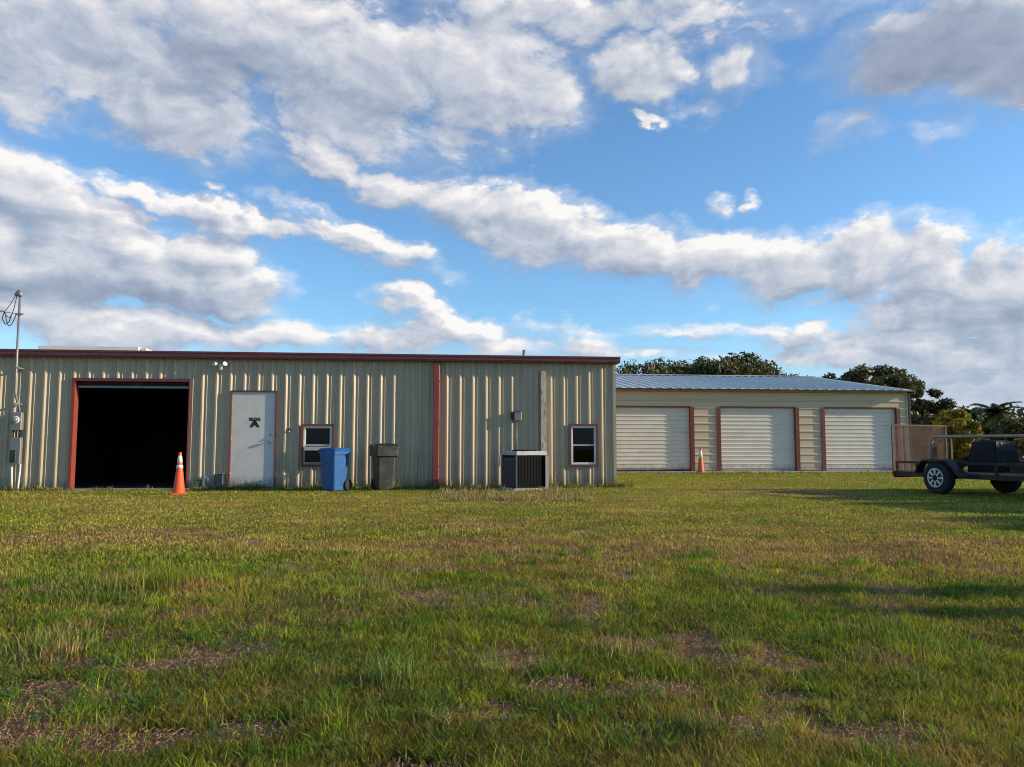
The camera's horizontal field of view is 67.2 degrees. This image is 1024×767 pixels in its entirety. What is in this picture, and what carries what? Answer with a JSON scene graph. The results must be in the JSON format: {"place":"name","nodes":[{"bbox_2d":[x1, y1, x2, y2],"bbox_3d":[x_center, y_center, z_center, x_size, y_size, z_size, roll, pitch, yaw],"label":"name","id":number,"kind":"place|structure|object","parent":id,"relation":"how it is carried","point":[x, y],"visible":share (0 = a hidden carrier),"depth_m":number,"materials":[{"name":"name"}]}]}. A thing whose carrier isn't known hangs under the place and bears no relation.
{"place":"outdoors","nodes":[
{"label":"outdoors","id":0,"kind":"place"},
{"bbox_2d":[0,466,1023,766],"bbox_3d":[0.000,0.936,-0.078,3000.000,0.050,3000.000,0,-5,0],"label":"ground","id":1,"kind":"structure","parent":0,"point":[126,494],"depth_m":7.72,"materials":[{"name":"green plant"}]},
{"bbox_2d":[170,452,186,494],"bbox_3d":[-6.835,1.839,15.826,0.314,0.858,0.314,2,-5,-23],"label":"traffic cone","id":2,"kind":"object","parent":1,"relation":"on","point":[178,487],"visible":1,"depth_m":15.76,"materials":[{"name":"orange plastic"}]},
{"bbox_2d":[202,476,209,488],"bbox_3d":[-6.963,2.282,17.520,0.150,0.357,0.062,1,-5,-6],"label":"standpipe","id":3,"kind":"object","parent":1,"relation":"on","point":[204,478],"visible":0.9,"depth_m":17.51,"materials":[{"name":"white plastic"}]},
{"bbox_2d":[0,345,620,489],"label":"metal shop","id":4,"kind":"structure","parent":1,"relation":"on","point":[123,418],"depth_m":18.16,"materials":[{"name":"beige paint"}]},
{"bbox_2d":[9,290,24,490],"bbox_3d":[-11.045,0.162,17.151,0.251,4.521,0.340,1,-5,-6],"label":"utility pole","id":5,"kind":"object","parent":4,"relation":"attached to","point":[16,442],"visible":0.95,"depth_m":17.13,"materials":[{"name":"grey metal"}]},
{"bbox_2d":[78,381,188,388],"bbox_3d":[-8.685,0.009,17.740,2.486,0.200,0.040,1,-5,-6],"label":"raised roll door","id":6,"kind":"structure","parent":4,"relation":"in","point":[166,385],"depth_m":17.73,"materials":[{"name":"red metal"}]},
{"bbox_2d":[212,361,226,369],"bbox_3d":[-6.728,-0.406,17.751,0.332,0.196,0.176,1,-5,-6],"label":"flood light","id":7,"kind":"object","parent":4,"relation":"attached to","point":[219,365],"visible":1,"depth_m":17.72,"materials":[{"name":"white paint"}]},
{"bbox_2d":[216,473,224,488],"bbox_3d":[-6.651,2.221,17.551,0.162,0.343,0.155,1,-5,-6],"label":"junction box","id":8,"kind":"object","parent":4,"relation":"attached to","point":[220,478],"visible":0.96,"depth_m":17.49,"materials":[{"name":"grey metal"}]},
{"bbox_2d":[228,390,277,487],"bbox_3d":[-5.986,1.293,17.791,1.056,2.272,0.148,1,-5,-6],"label":"entry door","id":9,"kind":"structure","parent":4,"relation":"in","point":[253,413],"depth_m":17.79,"materials":[{"name":"grey paint"}]},
{"bbox_2d":[304,446,329,462],"bbox_3d":[-4.521,1.651,17.855,0.572,0.379,0.107,1,-5,-6],"label":"window air conditioner","id":10,"kind":"object","parent":4,"relation":"attached to","point":[311,454],"depth_m":17.80,"materials":[{"name":"white paint"}]},
{"bbox_2d":[300,424,333,466],"bbox_3d":[-4.527,1.437,17.934,0.742,0.988,0.095,1,-5,-6],"label":"window","id":11,"kind":"structure","parent":4,"relation":"in","point":[311,434],"depth_m":17.96,"materials":[{"name":"white paint"}]},
{"bbox_2d":[510,410,521,449],"bbox_3d":[0.103,1.240,18.393,0.272,1.188,0.111,1,-5,-6],"label":"disconnect box","id":12,"kind":"object","parent":4,"relation":"attached to","point":[516,415],"visible":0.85,"depth_m":18.40,"materials":[{"name":"grey metal"}]},
{"bbox_2d":[569,424,598,466],"bbox_3d":[1.729,1.492,18.619,0.713,1.025,0.080,1,-5,-6],"label":"window","id":13,"kind":"structure","parent":4,"relation":"in","point":[583,438],"depth_m":18.61,"materials":[{"name":"white paint"}]},
{"bbox_2d":[318,448,351,490],"bbox_3d":[-3.908,1.897,17.063,0.531,0.945,0.640,-3,-6,32],"label":"recycling bin","id":14,"kind":"object","parent":1,"relation":"on","point":[334,465],"visible":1,"depth_m":16.87,"materials":[{"name":"blue plastic"}]},
{"bbox_2d":[369,443,399,489],"bbox_3d":[-2.904,1.875,17.386,0.574,1.041,0.687,2,-5,-26],"label":"trash can","id":15,"kind":"object","parent":1,"relation":"on","point":[384,455],"visible":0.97,"depth_m":17.16,"materials":[{"name":"grey plastic"}]},
{"bbox_2d":[0,559,1023,766],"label":"dry litter","id":16,"kind":"object","parent":1,"relation":"on","point":[619,687],"visible":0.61,"depth_m":3.04,"materials":[{"name":"brown plant"}]},
{"bbox_2d":[498,450,548,490],"bbox_3d":[0.278,1.974,17.524,0.900,0.931,0.840,2,-5,-26],"label":"air conditioner","id":17,"kind":"object","parent":1,"relation":"on","point":[527,469],"visible":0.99,"depth_m":17.25,"materials":[{"name":"metal"}]},
{"bbox_2d":[616,359,671,374],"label":"tree","id":18,"kind":"object","parent":1,"relation":"on","point":[630,369],"visible":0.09,"depth_m":64.73,"materials":[{"name":"green plant"}]},
{"bbox_2d":[649,357,694,374],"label":"tree","id":19,"kind":"object","parent":1,"relation":"on","point":[681,367],"visible":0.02,"depth_m":68.88,"materials":[{"name":"green plant"}]},
{"bbox_2d":[695,448,705,472],"bbox_3d":[7.075,2.882,28.863,0.350,0.955,0.350,0,-5,-6],"label":"traffic cone","id":20,"kind":"object","parent":1,"relation":"on","point":[700,465],"visible":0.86,"depth_m":28.79,"materials":[{"name":"orange plastic"}]},
{"bbox_2d":[683,356,757,374],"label":"tree","id":21,"kind":"object","parent":1,"relation":"on","point":[700,366],"visible":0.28,"depth_m":58.88,"materials":[{"name":"green plant"}]},
{"bbox_2d":[718,351,786,375],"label":"tree","id":22,"kind":"object","parent":1,"relation":"on","point":[760,364],"visible":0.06,"depth_m":61.57,"materials":[{"name":"green plant"}]},
{"bbox_2d":[766,365,798,375],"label":"tree","id":23,"kind":"object","parent":1,"relation":"on","point":[783,373],"depth_m":73.34,"materials":[{"name":"green plant"}]},
{"bbox_2d":[821,368,870,383],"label":"tree","id":24,"kind":"object","parent":1,"relation":"on","point":[844,375],"visible":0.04,"depth_m":55.30,"materials":[{"name":"green plant"}]},
{"bbox_2d":[842,363,930,414],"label":"tree","id":25,"kind":"object","parent":1,"relation":"on","point":[891,376],"visible":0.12,"depth_m":53.08,"materials":[{"name":"green plant"}]},
{"bbox_2d":[900,376,926,403],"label":"tree","id":26,"kind":"object","parent":1,"relation":"on","point":[922,386],"visible":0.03,"depth_m":59.23,"materials":[{"name":"green plant"}]},
{"bbox_2d":[911,410,920,450],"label":"tree","id":27,"kind":"object","parent":1,"relation":"on","point":[914,414],"visible":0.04,"depth_m":43.12,"materials":[{"name":"green plant"}]},
{"bbox_2d":[911,413,938,457],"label":"bush","id":28,"kind":"object","parent":1,"relation":"on","point":[923,420],"visible":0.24,"depth_m":41.97,"materials":[{"name":"green plant"}]},
{"bbox_2d":[907,388,956,431],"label":"tree","id":29,"kind":"object","parent":1,"relation":"on","point":[921,407],"visible":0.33,"depth_m":46.45,"materials":[{"name":"green plant"}]},
{"bbox_2d":[929,408,984,461],"bbox_3d":[18.956,2.414,32.864,2.030,2.765,2.035,0,-5,0],"label":"bush","id":30,"kind":"object","parent":1,"relation":"on","point":[962,423],"visible":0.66,"depth_m":32.41,"materials":[{"name":"green plant"}]},
{"bbox_2d":[891,425,1023,493],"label":"utility trailer","id":31,"kind":"object","parent":1,"relation":"on","point":[939,476],"visible":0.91,"depth_m":15.96,"materials":[{"name":"black paint"}]},
{"bbox_2d":[968,440,1019,472],"bbox_3d":[9.710,1.466,15.524,0.680,0.640,0.698,1,-5,-17],"label":"covered crate","id":32,"kind":"object","parent":31,"relation":"on","point":[992,451],"visible":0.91,"depth_m":15.29,"materials":[{"name":"black plastic"}]},
{"bbox_2d":[926,438,989,469],"bbox_3d":[19.686,3.028,33.853,2.727,1.703,2.907,0,-5,0],"label":"bush","id":33,"kind":"object","parent":1,"relation":"on","point":[961,465],"visible":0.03,"depth_m":32.85,"materials":[{"name":"green plant"}]},
{"bbox_2d":[957,406,981,421],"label":"palm tree","id":34,"kind":"object","parent":1,"relation":"on","point":[974,416],"visible":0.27,"depth_m":51.85,"materials":[{"name":"green plant"}]},
{"bbox_2d":[932,404,1023,451],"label":"distant wood","id":35,"kind":"object","parent":1,"relation":"on","point":[1019,413],"depth_m":138.47,"materials":[{"name":"green plant"}]},
{"bbox_2d":[975,413,989,424],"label":"palm tree","id":36,"kind":"object","parent":1,"relation":"on","point":[984,417],"visible":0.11,"depth_m":49.84,"materials":[{"name":"green plant"}]},
{"bbox_2d":[980,424,998,438],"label":"bush","id":37,"kind":"object","parent":1,"relation":"on","point":[988,430],"visible":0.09,"depth_m":45.23,"materials":[{"name":"green plant"}]},
{"bbox_2d":[969,401,1023,430],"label":"palm tree","id":38,"kind":"object","parent":1,"relation":"on","point":[996,413],"visible":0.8,"depth_m":47.72,"materials":[{"name":"green plant"}]},
{"bbox_2d":[990,415,1023,441],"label":"bush","id":39,"kind":"object","parent":1,"relation":"on","point":[1007,426],"visible":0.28,"depth_m":39.85,"materials":[{"name":"green plant"}]},
{"bbox_2d":[1010,438,1023,459],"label":"bush","id":40,"kind":"object","parent":1,"relation":"on","point":[1018,443],"visible":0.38,"depth_m":31.10,"materials":[{"name":"green plant"}]},
{"bbox_3d":[-19.545,-1.234,12.466,1.800,6.621,0.300,0,-5,0],"label":"utility pole","id":41,"kind":"object","parent":1,"relation":"on","visible":0},
{"bbox_2d":[0,297,16,325],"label":"service wires","id":42,"kind":"object","parent":41,"relation":"attached to","point":[9,312],"visible":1,"depth_m":17.16,"materials":[{"name":"grey metal"}]},
{"bbox_2d":[0,0,1023,419],"label":"sky","id":43,"kind":"structure","parent":0,"point":[808,187],"materials":[{"name":"blue"}]},
{"bbox_2d":[616,374,914,472],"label":"storage building","id":44,"kind":"structure","parent":0,"point":[724,423],"depth_m":30.77,"materials":[{"name":"beige paint"}]},
{"bbox_2d":[616,406,694,470],"bbox_3d":[5.500,2.175,30.194,3.372,2.586,0.171,1,-5,-6],"label":"roll door","id":45,"kind":"structure","parent":44,"relation":"in","point":[648,438],"depth_m":30.26,"materials":[{"name":"white paint"}]},
{"bbox_2d":[717,406,800,470],"bbox_3d":[9.798,2.219,30.661,3.409,2.596,0.171,1,-5,-6],"label":"roll door","id":46,"kind":"structure","parent":44,"relation":"in","point":[749,438],"depth_m":30.72,"materials":[{"name":"white metal"}]},
{"bbox_2d":[821,407,902,470],"bbox_3d":[14.084,2.257,31.115,3.385,2.596,0.171,1,-5,-6],"label":"roll door","id":47,"kind":"structure","parent":44,"relation":"in","point":[853,438],"depth_m":31.18,"materials":[{"name":"white metal"}]},
{"bbox_2d":[1010,466,1023,473],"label":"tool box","id":48,"kind":"object","parent":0,"point":[1016,469],"visible":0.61,"depth_m":14.61,"materials":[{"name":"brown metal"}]}
]}

